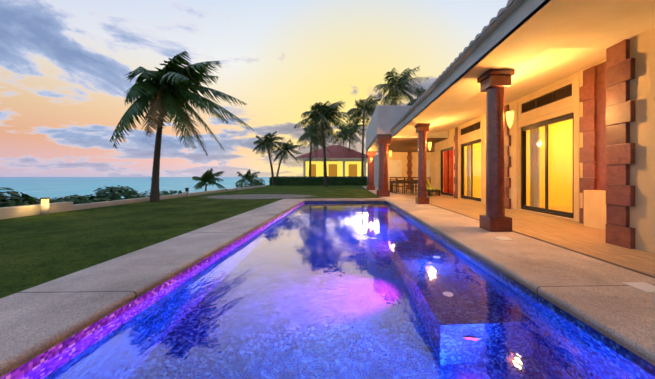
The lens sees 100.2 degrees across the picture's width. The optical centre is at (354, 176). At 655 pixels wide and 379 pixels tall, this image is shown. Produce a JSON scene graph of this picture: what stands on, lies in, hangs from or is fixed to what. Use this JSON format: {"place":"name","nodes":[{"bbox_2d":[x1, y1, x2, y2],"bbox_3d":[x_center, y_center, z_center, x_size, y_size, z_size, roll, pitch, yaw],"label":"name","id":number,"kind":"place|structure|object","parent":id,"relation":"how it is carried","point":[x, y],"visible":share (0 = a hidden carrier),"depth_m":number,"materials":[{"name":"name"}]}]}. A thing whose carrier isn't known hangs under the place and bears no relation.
{"place":"outdoors","nodes":[
{"label":"outdoors","id":0,"kind":"place"},
{"bbox_2d":[0,177,269,199],"bbox_3d":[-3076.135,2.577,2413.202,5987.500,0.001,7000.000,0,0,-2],"label":"sea","id":1,"kind":"structure","parent":0,"point":[50,187],"depth_m":91.27,"materials":[{"name":"blue liquid"}]},
{"bbox_2d":[0,185,379,298],"bbox_3d":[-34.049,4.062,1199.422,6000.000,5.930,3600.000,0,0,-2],"label":"ground","id":2,"kind":"structure","parent":0,"point":[36,250],"depth_m":5.91,"materials":[{"name":"green plant"}]},
{"bbox_2d":[40,197,49,214],"bbox_3d":[-8.893,0.847,7.855,0.200,0.500,0.200,0,0,-2],"label":"bollard","id":3,"kind":"object","parent":2,"relation":"on","point":[45,207],"visible":1,"depth_m":7.81,"materials":[{"name":"white metal"}]},
{"bbox_2d":[0,183,260,207],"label":"bushes","id":4,"kind":"object","parent":2,"relation":"on","point":[16,199],"visible":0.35,"depth_m":10.25,"materials":[{"name":"green plant"}]},
{"bbox_2d":[0,185,264,219],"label":"garden wall","id":5,"kind":"structure","parent":2,"relation":"on","point":[19,211],"depth_m":8.82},
{"bbox_2d":[109,51,253,201],"bbox_3d":[-7.632,-1.953,12.196,5.307,6.404,5.854,0,0,-2],"label":"palm","id":6,"kind":"object","parent":2,"relation":"on","point":[180,82],"depth_m":11.59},
{"bbox_2d":[185,188,188,196],"bbox_3d":[-9.093,0.847,14.852,0.200,0.500,0.200,0,0,-2],"label":"bollard","id":7,"kind":"object","parent":2,"relation":"on","point":[186,192],"visible":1,"depth_m":14.79,"materials":[{"name":"black metal"}]},
{"bbox_2d":[192,168,227,190],"bbox_3d":[-9.814,0.318,18.628,2.308,1.860,2.504,0,0,-2],"label":"palm tree","id":8,"kind":"object","parent":2,"relation":"on","point":[208,176],"depth_m":18.56,"materials":[{"name":"green plant"}]},
{"bbox_2d":[235,169,261,187],"bbox_3d":[-10.037,0.253,25.648,2.414,1.989,2.470,0,0,-2],"label":"palm tree","id":9,"kind":"object","parent":2,"relation":"on","point":[247,176],"depth_m":25.51,"materials":[{"name":"green plant"}]},
{"bbox_2d":[253,131,284,184],"bbox_3d":[-10.639,-2.286,34.530,4.763,7.076,4.584,0,0,-2],"label":"palm","id":10,"kind":"object","parent":2,"relation":"on","point":[270,139],"depth_m":34.44,"materials":[{"name":"green plant"}]},
{"bbox_2d":[272,139,302,176],"bbox_3d":[-8.429,-1.685,34.816,3.854,5.876,3.941,0,0,-2],"label":"palm","id":11,"kind":"object","parent":2,"relation":"on","point":[284,152],"depth_m":34.62,"materials":[{"name":"green plant"}]},
{"bbox_2d":[247,176,367,184],"bbox_3d":[-6.214,0.520,35.329,16.316,1.245,4.925,0,0,-2],"label":"hedge","id":12,"kind":"object","parent":2,"relation":"on","point":[319,180],"visible":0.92,"depth_m":34.70,"materials":[{"name":"green plant"}]},
{"bbox_2d":[296,123,338,175],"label":"palm","id":13,"kind":"object","parent":2,"relation":"on","point":[315,138],"depth_m":40.63,"materials":[{"name":"green plant"}]},
{"bbox_2d":[308,135,330,150],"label":"palm","id":14,"kind":"object","parent":2,"relation":"on","point":[320,144],"depth_m":57.59,"materials":[{"name":"green plant"}]},
{"bbox_2d":[293,101,360,186],"bbox_3d":[-2.887,-3.631,30.289,7.428,9.762,7.629,0,0,-2],"label":"palm","id":15,"kind":"object","parent":2,"relation":"on","point":[325,111],"depth_m":29.87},
{"bbox_2d":[0,186,654,377],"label":"pool deck","id":16,"kind":"structure","parent":2,"relation":"on","point":[593,293],"depth_m":2.69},
{"bbox_2d":[366,138,390,196],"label":"columns","id":17,"kind":"structure","parent":16,"relation":"on","point":[383,144],"depth_m":14.15,"materials":[{"name":"brown stone"}]},
{"bbox_2d":[366,105,447,151],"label":"terrace roof","id":18,"kind":"structure","parent":17,"relation":"on","point":[384,119],"depth_m":14.44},
{"bbox_2d":[407,152,411,189],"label":"stone wall trim","id":19,"kind":"structure","parent":18,"relation":"attached to","point":[409,165],"depth_m":21.78,"materials":[{"name":"stone"}]},
{"bbox_2d":[304,201,654,376],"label":"tiles","id":20,"kind":"object","parent":16,"relation":"in","point":[645,365],"depth_m":2.33,"materials":[{"name":"tile"}]},
{"bbox_2d":[0,202,303,378],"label":"waterline band","id":21,"kind":"object","parent":20,"relation":"attached to","point":[28,366],"depth_m":2.17,"materials":[{"name":"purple tile"}]},
{"bbox_2d":[18,202,654,378],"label":"pool water","id":22,"kind":"structure","parent":20,"relation":"in","point":[364,290],"depth_m":2.24,"materials":[{"name":"blue liquid"}]},
{"bbox_2d":[494,237,654,292],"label":"skimmer covers","id":23,"kind":"object","parent":16,"relation":"on","point":[645,287],"visible":1,"depth_m":2.56,"materials":[{"name":"white plastic"}]},
{"bbox_2d":[293,145,367,176],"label":"neighbour house","id":24,"kind":"structure","parent":2,"relation":"on","point":[339,163],"depth_m":43.83,"materials":[{"name":"yellow paint"}]},
{"bbox_2d":[333,131,356,148],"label":"palm","id":25,"kind":"object","parent":2,"relation":"on","point":[347,139],"depth_m":56.54,"materials":[{"name":"green plant"}]},
{"bbox_2d":[335,118,366,150],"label":"palm","id":26,"kind":"object","parent":2,"relation":"on","point":[352,136],"depth_m":45.75,"materials":[{"name":"green plant"}]},
{"bbox_2d":[345,95,383,175],"bbox_3d":[2.535,-5.393,39.689,7.749,13.283,7.812,0,0,-2],"label":"palm","id":27,"kind":"object","parent":2,"relation":"on","point":[369,108],"depth_m":39.78,"materials":[{"name":"green plant"}]},
{"bbox_2d":[373,66,427,105],"bbox_3d":[6.532,-6.646,36.303,8.300,15.791,8.401,0,0,-2],"label":"palm","id":28,"kind":"object","parent":2,"relation":"on","point":[398,81],"depth_m":35.90,"materials":[{"name":"green plant"}]},
{"bbox_2d":[406,89,424,105],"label":"palm","id":29,"kind":"object","parent":2,"relation":"on","point":[420,92],"visible":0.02,"depth_m":38.21,"materials":[{"name":"green plant"}]},
{"bbox_2d":[0,0,507,176],"label":"sky","id":30,"kind":"structure","parent":0,"point":[64,64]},
{"bbox_2d":[388,152,434,189],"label":"terrace end wall","id":31,"kind":"structure","parent":0,"point":[397,164],"depth_m":21.83,"materials":[{"name":"beige paint"}]},
{"bbox_2d":[393,190,654,277],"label":"veranda floor","id":32,"kind":"structure","parent":0,"point":[578,237],"depth_m":4.94,"materials":[{"name":"beige tile"}]},
{"bbox_2d":[374,154,377,186],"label":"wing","id":33,"kind":"structure","parent":32,"relation":"on","point":[376,170],"depth_m":27.78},
{"bbox_2d":[389,177,430,193],"bbox_3d":[3.253,0.522,17.605,3.240,1.010,2.340,0,0,-2],"label":"dining set","id":34,"kind":"object","parent":32,"relation":"on","point":[402,182],"visible":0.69,"depth_m":17.06,"materials":[{"name":"brown wood"}]},
{"bbox_2d":[417,179,440,195],"bbox_3d":[4.259,0.567,15.683,0.700,0.920,2.100,0,0,-2],"label":"sun lounger","id":35,"kind":"object","parent":32,"relation":"on","point":[430,189],"visible":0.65,"depth_m":14.72,"materials":[{"name":"fabric"}]},
{"bbox_2d":[414,69,514,231],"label":"columns","id":36,"kind":"structure","parent":32,"relation":"on","point":[495,84],"depth_m":5.18,"materials":[{"name":"brown stone"}]},
{"bbox_2d":[392,0,654,137],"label":"veranda roof","id":37,"kind":"structure","parent":36,"relation":"on","point":[536,45],"depth_m":4.47,"materials":[{"name":"beige paint"}]},
{"bbox_2d":[390,0,523,131],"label":"eave tiles","id":38,"kind":"object","parent":37,"relation":"on","point":[504,13],"visible":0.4,"depth_m":4.93,"materials":[{"name":"grey tile"}]},
{"bbox_2d":[435,26,654,253],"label":"house walls","id":39,"kind":"structure","parent":32,"relation":"on","point":[642,137],"depth_m":6.10,"materials":[{"name":"beige paint"}]},
{"bbox_2d":[441,84,573,218],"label":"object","id":40,"kind":"structure","parent":39,"relation":"on","point":[554,96],"depth_m":7.88,"materials":[{"name":"grey"}]},
{"bbox_2d":[444,119,572,212],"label":"interiors","id":41,"kind":"object","parent":39,"relation":"in","point":[560,144],"depth_m":9.08,"materials":[{"name":"beige"}]},
{"bbox_2d":[454,39,634,248],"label":"pilasters","id":42,"kind":"object","parent":39,"relation":"attached to","point":[606,152],"visible":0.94,"depth_m":4.21,"materials":[{"name":"stone"}]},
{"bbox_2d":[504,111,513,127],"bbox_3d":[3.005,-1.122,5.329,0.203,0.338,0.160,0,0,27],"label":"sconce","id":43,"kind":"object","parent":42,"relation":"attached to","point":[509,116],"visible":0.79,"depth_m":5.27,"materials":[{"name":"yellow glass"}]}
]}

